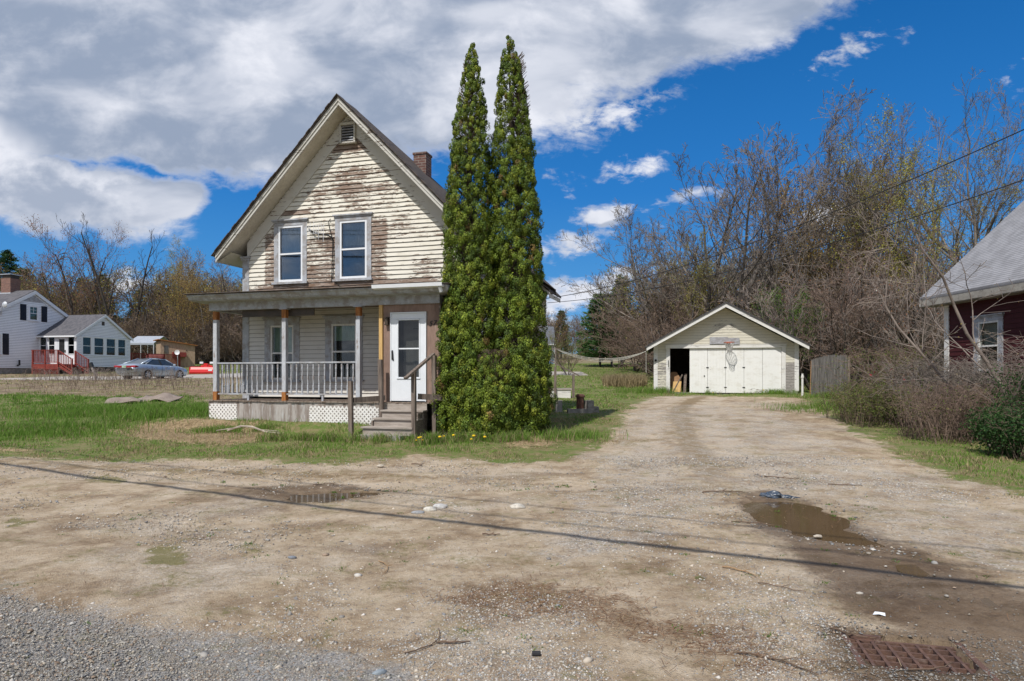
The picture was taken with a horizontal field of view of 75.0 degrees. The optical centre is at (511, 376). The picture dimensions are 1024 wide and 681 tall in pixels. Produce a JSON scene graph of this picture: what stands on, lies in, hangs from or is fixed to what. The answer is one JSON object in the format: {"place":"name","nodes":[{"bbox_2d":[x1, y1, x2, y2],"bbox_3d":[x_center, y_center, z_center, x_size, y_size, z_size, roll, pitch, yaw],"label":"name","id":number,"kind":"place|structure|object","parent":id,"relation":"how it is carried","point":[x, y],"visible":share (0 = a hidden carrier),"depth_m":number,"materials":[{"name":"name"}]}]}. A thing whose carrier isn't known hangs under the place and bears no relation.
{"place":"outdoors","nodes":[
{"label":"outdoors","id":0,"kind":"place"},
{"bbox_2d":[0,353,1023,680],"bbox_3d":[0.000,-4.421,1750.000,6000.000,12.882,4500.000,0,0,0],"label":"ground","id":1,"kind":"structure","parent":0,"point":[170,583],"depth_m":6.33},
{"bbox_2d":[0,249,20,283],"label":"pine tree","id":2,"kind":"object","parent":1,"relation":"on","point":[10,257],"visible":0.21,"depth_m":99.67,"materials":[{"name":"green plant"}]},
{"bbox_2d":[18,249,66,299],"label":"budding tree","id":3,"kind":"object","parent":1,"relation":"on","point":[46,265],"visible":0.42,"depth_m":86.80,"materials":[{"name":"brown plant"}]},
{"bbox_2d":[9,215,103,314],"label":"budding tree","id":4,"kind":"object","parent":1,"relation":"on","point":[70,307],"visible":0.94,"depth_m":79.48,"materials":[{"name":"brown plant"}]},
{"bbox_2d":[0,274,179,374],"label":"white house","id":5,"kind":"structure","parent":1,"relation":"on","point":[38,330],"depth_m":55.23,"materials":[{"name":"plastic"}]},
{"bbox_2d":[27,304,39,321],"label":"window","id":6,"kind":"structure","parent":5,"relation":"in","point":[33,310],"depth_m":55.09,"materials":[{"name":"plastic"}]},
{"bbox_2d":[57,337,65,363],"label":"door","id":7,"kind":"structure","parent":5,"relation":"in","point":[61,341],"depth_m":55.10,"materials":[{"name":"white wood"}]},
{"bbox_2d":[56,213,125,316],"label":"dead tree","id":8,"kind":"object","parent":1,"relation":"on","point":[100,290],"visible":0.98,"depth_m":76.68,"materials":[{"name":"brown plant"}]},
{"bbox_2d":[73,220,114,313],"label":"dead tree","id":9,"kind":"object","parent":1,"relation":"on","point":[96,289],"visible":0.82,"depth_m":82.19,"materials":[{"name":"brown plant"}]},
{"bbox_2d":[66,220,133,314],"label":"budding tree","id":10,"kind":"object","parent":1,"relation":"on","point":[103,261],"visible":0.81,"depth_m":83.53,"materials":[{"name":"brown plant"}]},
{"bbox_2d":[20,365,184,381],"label":"weed stems","id":11,"kind":"object","parent":1,"relation":"on","point":[95,376],"visible":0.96,"depth_m":42.38,"materials":[{"name":"beige plant"}]},
{"bbox_2d":[5,374,224,391],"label":"weed stems","id":12,"kind":"object","parent":1,"relation":"on","point":[146,381],"visible":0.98,"depth_m":34.52,"materials":[{"name":"beige plant"}]},
{"bbox_2d":[0,246,241,363],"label":"woodland","id":13,"kind":"object","parent":1,"relation":"on","point":[85,310],"visible":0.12,"depth_m":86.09,"materials":[{"name":"brown plant"}]},
{"bbox_2d":[120,228,165,359],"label":"dead tree","id":14,"kind":"object","parent":1,"relation":"on","point":[140,296],"visible":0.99,"depth_m":78.92,"materials":[{"name":"brown plant"}]},
{"bbox_2d":[130,336,168,358],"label":"canopy shelter","id":15,"kind":"object","parent":1,"relation":"on","point":[144,340],"visible":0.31,"depth_m":70.69,"materials":[{"name":"metal"}]},
{"bbox_2d":[114,358,187,378],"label":"sedan car","id":16,"kind":"object","parent":1,"relation":"on","point":[159,364],"visible":0.67,"depth_m":44.99,"materials":[{"name":"paint"}]},
{"bbox_2d":[138,393,182,401],"bbox_3d":[-13.300,0.791,25.000,1.500,0.366,0.900,0,0,6],"label":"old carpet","id":17,"kind":"object","parent":1,"relation":"on","point":[167,397],"visible":0.84,"depth_m":24.94,"materials":[{"name":"beige carpet"}]},
{"bbox_2d":[153,339,197,366],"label":"plywood shed","id":18,"kind":"structure","parent":1,"relation":"on","point":[187,354],"depth_m":66.08,"materials":[{"name":"brown wood"}]},
{"bbox_2d":[150,263,208,343],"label":"budding tree","id":19,"kind":"object","parent":1,"relation":"on","point":[183,311],"visible":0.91,"depth_m":74.05,"materials":[{"name":"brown plant"}]},
{"bbox_2d":[164,233,194,321],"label":"budding tree","id":20,"kind":"object","parent":1,"relation":"on","point":[171,253],"visible":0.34,"depth_m":83.65,"materials":[{"name":"brown plant"}]},
{"bbox_2d":[160,244,226,362],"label":"budding tree","id":21,"kind":"object","parent":1,"relation":"on","point":[203,318],"visible":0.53,"depth_m":80.52,"materials":[{"name":"brown plant"}]},
{"bbox_2d":[189,362,212,373],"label":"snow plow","id":22,"kind":"object","parent":1,"relation":"on","point":[205,368],"visible":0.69,"depth_m":54.08,"materials":[{"name":"metal"}]},
{"bbox_2d":[207,257,240,361],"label":"budding tree","id":23,"kind":"object","parent":1,"relation":"on","point":[216,279],"visible":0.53,"depth_m":81.37,"materials":[{"name":"brown plant"}]},
{"bbox_2d":[287,492,380,502],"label":"puddle","id":24,"kind":"object","parent":1,"relation":"on","point":[327,497],"visible":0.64,"depth_m":8.99,"materials":[{"name":"liquid"}]},
{"bbox_2d":[186,93,560,440],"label":"old house","id":25,"kind":"structure","parent":1,"relation":"on","point":[330,244],"depth_m":17.29,"materials":[{"name":"white wood"}]},
{"bbox_2d":[262,317,300,381],"bbox_3d":[-6.201,-0.728,18.208,1.190,1.755,0.410,0,0,16],"label":"window","id":26,"kind":"structure","parent":25,"relation":"in","point":[272,332],"depth_m":18.18,"materials":[{"name":"white paint"}]},
{"bbox_2d":[271,218,308,284],"bbox_3d":[-5.946,-3.372,18.134,1.120,1.745,0.410,0,0,16],"label":"window","id":27,"kind":"structure","parent":25,"relation":"in","point":[290,242],"depth_m":18.11,"materials":[{"name":"plastic"}]},
{"bbox_2d":[322,315,364,381],"bbox_3d":[-4.387,-0.737,17.674,1.210,1.735,0.410,0,0,16],"label":"window","id":28,"kind":"structure","parent":25,"relation":"in","point":[340,331],"depth_m":17.66,"materials":[{"name":"white paint"}]},
{"bbox_2d":[332,212,372,281],"bbox_3d":[-4.124,-3.388,17.597,1.160,1.755,0.410,0,0,16],"label":"window","id":29,"kind":"structure","parent":25,"relation":"in","point":[353,231],"depth_m":17.58,"materials":[{"name":"plastic"}]},
{"bbox_2d":[390,312,426,401],"bbox_3d":[-2.406,-0.468,15.759,0.920,2.095,0.348,0,0,16],"label":"storm door","id":30,"kind":"structure","parent":25,"relation":"in","point":[415,323],"depth_m":15.73,"materials":[{"name":"white"}]},
{"bbox_2d":[545,129,1023,298],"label":"service wire","id":31,"kind":"object","parent":25,"relation":"attached to","point":[818,217],"visible":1,"depth_m":13.40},
{"bbox_2d":[548,179,1023,302],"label":"service wire","id":32,"kind":"object","parent":25,"relation":"attached to","point":[818,246],"visible":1,"depth_m":13.41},
{"bbox_2d":[429,42,500,436],"bbox_3d":[-0.999,-3.126,15.489,1.765,9.300,1.724,0,0,0],"label":"arborvitae","id":33,"kind":"object","parent":1,"relation":"on","point":[464,323],"visible":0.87,"depth_m":15.12,"materials":[{"name":"green plant"}]},
{"bbox_2d":[458,349,528,438],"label":"shrub","id":34,"kind":"object","parent":1,"relation":"on","point":[492,366],"visible":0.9,"depth_m":14.59,"materials":[{"name":"green plant"}]},
{"bbox_2d":[0,360,1023,499],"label":"grass","id":35,"kind":"structure","parent":1,"relation":"on","point":[137,411],"depth_m":15.75,"materials":[{"name":"green plant"}]},
{"bbox_2d":[0,449,1023,680],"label":"drive weeds","id":36,"kind":"object","parent":1,"relation":"on","point":[560,606],"visible":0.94,"depth_m":7.46,"materials":[{"name":"green plant"}]},
{"bbox_2d":[0,417,1023,680],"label":"straw","id":37,"kind":"object","parent":1,"relation":"on","point":[220,435],"visible":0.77,"depth_m":4.83,"materials":[{"name":"beige plant"}]},
{"bbox_2d":[487,35,558,435],"bbox_3d":[0.186,-3.241,15.576,1.808,9.491,1.761,0,0,0],"label":"arborvitae","id":38,"kind":"object","parent":1,"relation":"on","point":[514,236],"visible":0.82,"depth_m":15.25,"materials":[{"name":"green plant"}]},
{"bbox_2d":[554,310,571,357],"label":"spruce tree","id":39,"kind":"object","parent":1,"relation":"on","point":[563,318],"visible":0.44,"depth_m":139.47,"materials":[{"name":"green plant"}]},
{"bbox_2d":[550,360,579,397],"bbox_3d":[1.669,0.025,27.832,2.262,1.842,1.260,0,0,4],"label":"well","id":40,"kind":"object","parent":1,"relation":"on","point":[563,393],"visible":0.5,"depth_m":27.20,"materials":[{"name":"white wood"}]},
{"bbox_2d":[546,329,587,374],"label":"bare shrub","id":41,"kind":"object","parent":1,"relation":"on","point":[562,361],"visible":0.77,"depth_m":51.73,"materials":[{"name":"grey plant"}]},
{"bbox_2d":[555,400,598,412],"bbox_3d":[2.019,0.958,20.608,1.371,0.445,0.539,0,0,-3],"label":"fire pit","id":42,"kind":"object","parent":1,"relation":"on","point":[589,407],"visible":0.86,"depth_m":20.43,"materials":[{"name":"concrete"}]},
{"bbox_2d":[546,305,650,359],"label":"woodland","id":43,"kind":"object","parent":1,"relation":"on","point":[556,323],"visible":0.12,"depth_m":134.84,"materials":[{"name":"brown plant"}]},
{"bbox_2d":[572,291,625,366],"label":"pine tree","id":44,"kind":"object","parent":1,"relation":"on","point":[589,343],"visible":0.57,"depth_m":67.59,"materials":[{"name":"green plant"}]},
{"bbox_2d":[573,296,635,366],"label":"bare shrub","id":45,"kind":"object","parent":1,"relation":"on","point":[610,328],"visible":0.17,"depth_m":65.85,"materials":[{"name":"brown plant"}]},
{"bbox_2d":[601,274,639,363],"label":"pine tree","id":46,"kind":"object","parent":1,"relation":"on","point":[613,289],"visible":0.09,"depth_m":69.53,"materials":[{"name":"green plant"}]},
{"bbox_2d":[556,199,709,335],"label":"bare tree","id":47,"kind":"object","parent":1,"relation":"on","point":[636,288],"visible":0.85,"depth_m":52.60,"materials":[{"name":"brown plant"}]},
{"bbox_2d":[580,298,696,371],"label":"bare shrub","id":48,"kind":"object","parent":1,"relation":"on","point":[638,325],"visible":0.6,"depth_m":44.12,"materials":[{"name":"brown plant"}]},
{"bbox_2d":[580,280,698,375],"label":"bare shrub","id":49,"kind":"object","parent":1,"relation":"on","point":[663,320],"visible":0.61,"depth_m":49.87,"materials":[{"name":"brown plant"}]},
{"bbox_2d":[597,283,684,371],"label":"bare shrub","id":50,"kind":"object","parent":1,"relation":"on","point":[606,316],"visible":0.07,"depth_m":57.64,"materials":[{"name":"brown plant"}]},
{"bbox_2d":[664,224,715,325],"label":"budding tree","id":51,"kind":"object","parent":1,"relation":"on","point":[693,286],"visible":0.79,"depth_m":44.67,"materials":[{"name":"brown plant"}]},
{"bbox_2d":[619,142,788,319],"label":"bare tree","id":52,"kind":"object","parent":1,"relation":"on","point":[733,275],"visible":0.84,"depth_m":45.53,"materials":[{"name":"brown plant"}]},
{"bbox_2d":[687,158,761,305],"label":"bare tree","id":53,"kind":"object","parent":1,"relation":"on","point":[728,220],"visible":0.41,"depth_m":51.34,"materials":[{"name":"brown plant"}]},
{"bbox_2d":[645,302,810,393],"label":"garage","id":54,"kind":"structure","parent":1,"relation":"on","point":[748,364],"depth_m":30.11,"materials":[{"name":"white wood"}]},
{"bbox_2d":[670,372,686,391],"bbox_3d":[7.785,0.267,31.127,0.815,0.991,0.414,0,0,4],"label":"plywood sheet","id":55,"kind":"object","parent":54,"relation":"in","point":[675,380],"visible":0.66,"depth_m":31.21,"materials":[{"name":"wood"}]},
{"bbox_2d":[690,348,708,392],"bbox_3d":[8.545,-0.305,30.428,0.835,2.070,0.053,0,0,12],"label":"door panel","id":56,"kind":"structure","parent":54,"relation":"in","point":[698,356],"depth_m":30.43,"materials":[{"name":"white wood"}]},
{"bbox_2d":[708,348,726,392],"bbox_3d":[9.318,-0.305,30.266,0.825,2.070,0.058,0,0,12],"label":"door panel","id":57,"kind":"structure","parent":54,"relation":"in","point":[716,356],"depth_m":30.28,"materials":[{"name":"white wood"}]},
{"bbox_2d":[710,337,739,352],"bbox_3d":[9.528,-1.429,29.791,1.290,0.722,0.678,0,0,12],"label":"basketball hoop","id":58,"kind":"object","parent":54,"relation":"attached to","point":[727,341],"visible":1,"depth_m":30.04,"materials":[{"name":"grey wood"}]},
{"bbox_2d":[726,348,744,392],"bbox_3d":[10.077,-0.305,30.101,0.830,2.070,0.053,0,0,12],"label":"door panel","id":59,"kind":"structure","parent":54,"relation":"in","point":[734,360],"depth_m":30.09,"materials":[{"name":"white wood"}]},
{"bbox_2d":[744,348,761,392],"bbox_3d":[10.838,-0.305,29.954,0.785,2.070,0.035,0,0,12],"label":"door panel","id":60,"kind":"structure","parent":54,"relation":"in","point":[752,356],"depth_m":29.95,"materials":[{"name":"white wood"}]},
{"bbox_2d":[763,347,780,392],"bbox_3d":[11.612,-0.305,29.785,0.780,2.070,0.035,0,0,12],"label":"door panel","id":61,"kind":"structure","parent":54,"relation":"in","point":[771,356],"depth_m":29.77,"materials":[{"name":"white wood"}]},
{"bbox_2d":[748,167,781,317],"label":"slender tree","id":62,"kind":"object","parent":1,"relation":"on","point":[759,276],"visible":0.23,"depth_m":49.27,"materials":[{"name":"brown plant"}]},
{"bbox_2d":[736,134,794,313],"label":"slender tree","id":63,"kind":"object","parent":1,"relation":"on","point":[768,230],"visible":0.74,"depth_m":44.44,"materials":[{"name":"brown plant"}]},
{"bbox_2d":[628,79,925,310],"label":"bare tree","id":64,"kind":"object","parent":1,"relation":"on","point":[735,236],"visible":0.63,"depth_m":45.15,"materials":[{"name":"brown plant"}]},
{"bbox_2d":[717,274,849,364],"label":"sumac shrub","id":65,"kind":"object","parent":1,"relation":"on","point":[730,300],"visible":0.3,"depth_m":36.83,"materials":[{"name":"brown plant"}]},
{"bbox_2d":[594,230,983,380],"bbox_3d":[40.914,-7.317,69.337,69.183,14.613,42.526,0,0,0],"label":"woodland","id":66,"kind":"object","parent":1,"relation":"on","point":[644,272],"visible":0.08,"depth_m":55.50,"materials":[{"name":"brown plant"}]},
{"bbox_2d":[750,284,829,362],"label":"leafy bush","id":67,"kind":"object","parent":1,"relation":"on","point":[777,296],"visible":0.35,"depth_m":35.13,"materials":[{"name":"brown plant"}]},
{"bbox_2d":[735,165,857,349],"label":"budding tree","id":68,"kind":"object","parent":1,"relation":"on","point":[811,252],"visible":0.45,"depth_m":46.51,"materials":[{"name":"brown plant"}]},
{"bbox_2d":[773,196,824,380],"bbox_3d":[17.297,-5.186,40.171,3.122,11.316,2.593,0,0,28],"label":"slender tree","id":69,"kind":"object","parent":1,"relation":"on","point":[805,369],"visible":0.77,"depth_m":40.00,"materials":[{"name":"brown plant"}]},
{"bbox_2d":[721,268,898,389],"bbox_3d":[14.685,-2.263,32.567,8.525,6.160,5.165,0,0,22],"label":"sumac shrub","id":70,"kind":"object","parent":1,"relation":"on","point":[788,331],"visible":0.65,"depth_m":32.83,"materials":[{"name":"brown plant"}]},
{"bbox_2d":[743,502,884,546],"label":"puddle","id":71,"kind":"object","parent":1,"relation":"on","point":[818,521],"visible":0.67,"depth_m":7.45,"materials":[{"name":"liquid"}]},
{"bbox_2d":[705,109,928,323],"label":"bare tree","id":72,"kind":"object","parent":1,"relation":"on","point":[808,191],"visible":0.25,"depth_m":50.07,"materials":[{"name":"brown plant"}]},
{"bbox_2d":[747,257,891,367],"bbox_3d":[17.339,-3.297,38.172,6.542,7.802,10.798,0,0,10],"label":"sumac shrub","id":73,"kind":"object","parent":1,"relation":"on","point":[802,277],"visible":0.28,"depth_m":37.16,"materials":[{"name":"brown plant"}]},
{"bbox_2d":[810,354,849,395],"bbox_3d":[13.253,-0.001,27.826,1.555,1.870,0.100,0,0,14],"label":"stockade fence","id":74,"kind":"object","parent":1,"relation":"on","point":[816,374],"visible":0.63,"depth_m":27.80,"materials":[{"name":"wood"}]},
{"bbox_2d":[770,178,895,314],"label":"budding tree","id":75,"kind":"object","parent":1,"relation":"on","point":[821,226],"visible":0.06,"depth_m":56.99,"materials":[{"name":"brown plant"}]},
{"bbox_2d":[741,254,928,384],"bbox_3d":[17.118,-3.142,36.042,9.640,7.665,8.604,0,0,33],"label":"sumac shrub","id":76,"kind":"object","parent":1,"relation":"on","point":[787,301],"visible":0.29,"depth_m":35.66,"materials":[{"name":"brown plant"}]},
{"bbox_2d":[762,246,941,385],"bbox_3d":[16.452,-2.516,31.799,8.483,6.745,7.571,0,0,-6],"label":"sumac shrub","id":77,"kind":"object","parent":1,"relation":"on","point":[833,336],"visible":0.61,"depth_m":30.58,"materials":[{"name":"brown plant"}]},
{"bbox_2d":[795,133,929,373],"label":"budding tree","id":78,"kind":"object","parent":1,"relation":"on","point":[877,159],"visible":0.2,"depth_m":48.22,"materials":[{"name":"brown plant"}]},
{"bbox_2d":[755,89,987,326],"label":"bare tree","id":79,"kind":"object","parent":1,"relation":"on","point":[868,206],"visible":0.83,"depth_m":41.97,"materials":[{"name":"brown plant"}]},
{"bbox_2d":[821,93,922,378],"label":"budding tree","id":80,"kind":"object","parent":1,"relation":"on","point":[893,250],"visible":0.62,"depth_m":40.53,"materials":[{"name":"brown plant"}]},
{"bbox_2d":[806,372,946,427],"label":"green shrub","id":81,"kind":"object","parent":1,"relation":"on","point":[864,405],"visible":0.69,"depth_m":17.52,"materials":[{"name":"green plant"}]},
{"bbox_2d":[810,338,943,397],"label":"bramble thicket","id":82,"kind":"object","parent":1,"relation":"on","point":[894,364],"visible":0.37,"depth_m":21.08,"materials":[{"name":"brown plant"}]},
{"bbox_2d":[819,185,936,358],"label":"budding tree","id":83,"kind":"object","parent":1,"relation":"on","point":[862,248],"visible":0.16,"depth_m":45.73,"materials":[{"name":"brown plant"}]},
{"bbox_2d":[823,250,943,371],"bbox_3d":[19.481,-2.459,30.480,9.235,6.673,5.596,0,0,6],"label":"sumac shrub","id":84,"kind":"object","parent":1,"relation":"on","point":[898,331],"visible":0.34,"depth_m":30.32,"materials":[{"name":"brown plant"}]},
{"bbox_2d":[809,253,960,368],"bbox_3d":[17.780,-2.221,29.197,5.337,6.365,8.809,0,0,-29],"label":"sumac shrub","id":85,"kind":"object","parent":1,"relation":"on","point":[893,332],"visible":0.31,"depth_m":28.41,"materials":[{"name":"brown plant"}]},
{"bbox_2d":[830,231,944,379],"bbox_3d":[22.013,-3.483,34.937,9.407,8.380,10.539,0,0,-18],"label":"sumac shrub","id":86,"kind":"object","parent":1,"relation":"on","point":[847,281],"visible":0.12,"depth_m":36.04,"materials":[{"name":"brown plant"}]},
{"bbox_2d":[826,238,977,383],"bbox_3d":[18.186,-2.752,31.767,6.026,7.186,9.945,0,0,18],"label":"sumac shrub","id":87,"kind":"object","parent":1,"relation":"on","point":[901,305],"visible":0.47,"depth_m":30.44,"materials":[{"name":"brown plant"}]},
{"bbox_2d":[789,199,1023,400],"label":"young tree","id":88,"kind":"object","parent":1,"relation":"on","point":[976,347],"visible":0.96,"depth_m":14.30,"materials":[{"name":"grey plant"}]},
{"bbox_2d":[812,66,1004,275],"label":"bare tree","id":89,"kind":"object","parent":1,"relation":"on","point":[973,222],"visible":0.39,"depth_m":43.05,"materials":[{"name":"brown plant"}]},
{"bbox_2d":[825,179,992,422],"bbox_3d":[9.060,-1.598,15.386,3.293,6.131,3.599,0,0,27],"label":"young tree","id":90,"kind":"object","parent":1,"relation":"on","point":[915,346],"visible":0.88,"depth_m":15.59,"materials":[{"name":"brown plant"}]},
{"bbox_2d":[895,564,928,576],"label":"puddle","id":91,"kind":"object","parent":1,"relation":"on","point":[910,569],"visible":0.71,"depth_m":5.55,"materials":[{"name":"liquid"}]},
{"bbox_2d":[839,632,1000,680],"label":"storm drain","id":92,"kind":"object","parent":1,"relation":"on","point":[888,654],"visible":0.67,"depth_m":3.88,"materials":[{"name":"metal"}]},
{"bbox_2d":[876,137,966,343],"bbox_3d":[23.483,-6.816,38.213,4.629,14.712,6.130,0,0,15],"label":"budding tree","id":93,"kind":"object","parent":1,"relation":"on","point":[903,201],"visible":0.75,"depth_m":38.44,"materials":[{"name":"brown plant"}]},
{"bbox_2d":[837,81,1023,319],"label":"bare tree","id":94,"kind":"object","parent":1,"relation":"on","point":[996,212],"visible":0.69,"depth_m":39.92,"materials":[{"name":"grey plant"}]},
{"bbox_2d":[866,377,1022,444],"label":"bramble thicket","id":95,"kind":"object","parent":1,"relation":"on","point":[951,426],"visible":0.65,"depth_m":14.55,"materials":[{"name":"brown plant"}]},
{"bbox_2d":[866,350,1023,433],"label":"bramble thicket","id":96,"kind":"object","parent":1,"relation":"on","point":[964,375],"visible":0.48,"depth_m":16.45,"materials":[{"name":"brown plant"}]},
{"bbox_2d":[893,318,1023,445],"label":"young tree","id":97,"kind":"object","parent":1,"relation":"on","point":[1018,388],"visible":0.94,"depth_m":13.08,"materials":[{"name":"brown plant"}]},
{"bbox_2d":[917,128,1023,279],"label":"budding tree","id":98,"kind":"object","parent":1,"relation":"on","point":[969,214],"visible":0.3,"depth_m":50.26,"materials":[{"name":"brown plant"}]},
{"bbox_2d":[919,201,1023,405],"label":"red house","id":99,"kind":"structure","parent":1,"relation":"on","point":[999,247],"depth_m":17.87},
{"bbox_2d":[970,312,1004,372],"bbox_3d":[12.520,-0.862,17.525,0.150,1.545,1.130,0,0,-1],"label":"window","id":100,"kind":"structure","parent":99,"relation":"in","point":[993,323],"depth_m":17.49,"materials":[{"name":"white glass"}]},
{"bbox_2d":[949,329,1023,405],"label":"bramble thicket","id":101,"kind":"object","parent":1,"relation":"on","point":[1002,362],"visible":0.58,"depth_m":14.35,"materials":[{"name":"brown plant"}]},
{"bbox_2d":[958,400,1023,462],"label":"green shrub","id":102,"kind":"object","parent":1,"relation":"on","point":[1009,426],"visible":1,"depth_m":12.14,"materials":[{"name":"green plant"}]},
{"bbox_2d":[971,357,1023,417],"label":"green shrub","id":103,"kind":"object","parent":1,"relation":"on","point":[1021,394],"visible":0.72,"depth_m":13.29,"materials":[{"name":"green plant"}]},
{"bbox_2d":[0,455,1023,680],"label":"gravel","id":104,"kind":"structure","parent":0,"point":[313,654],"depth_m":4.21,"materials":[{"name":"grey gravel"}]},
{"bbox_2d":[0,0,1023,353],"label":"sky","id":105,"kind":"structure","parent":0,"point":[169,116],"materials":[{"name":"blue"}]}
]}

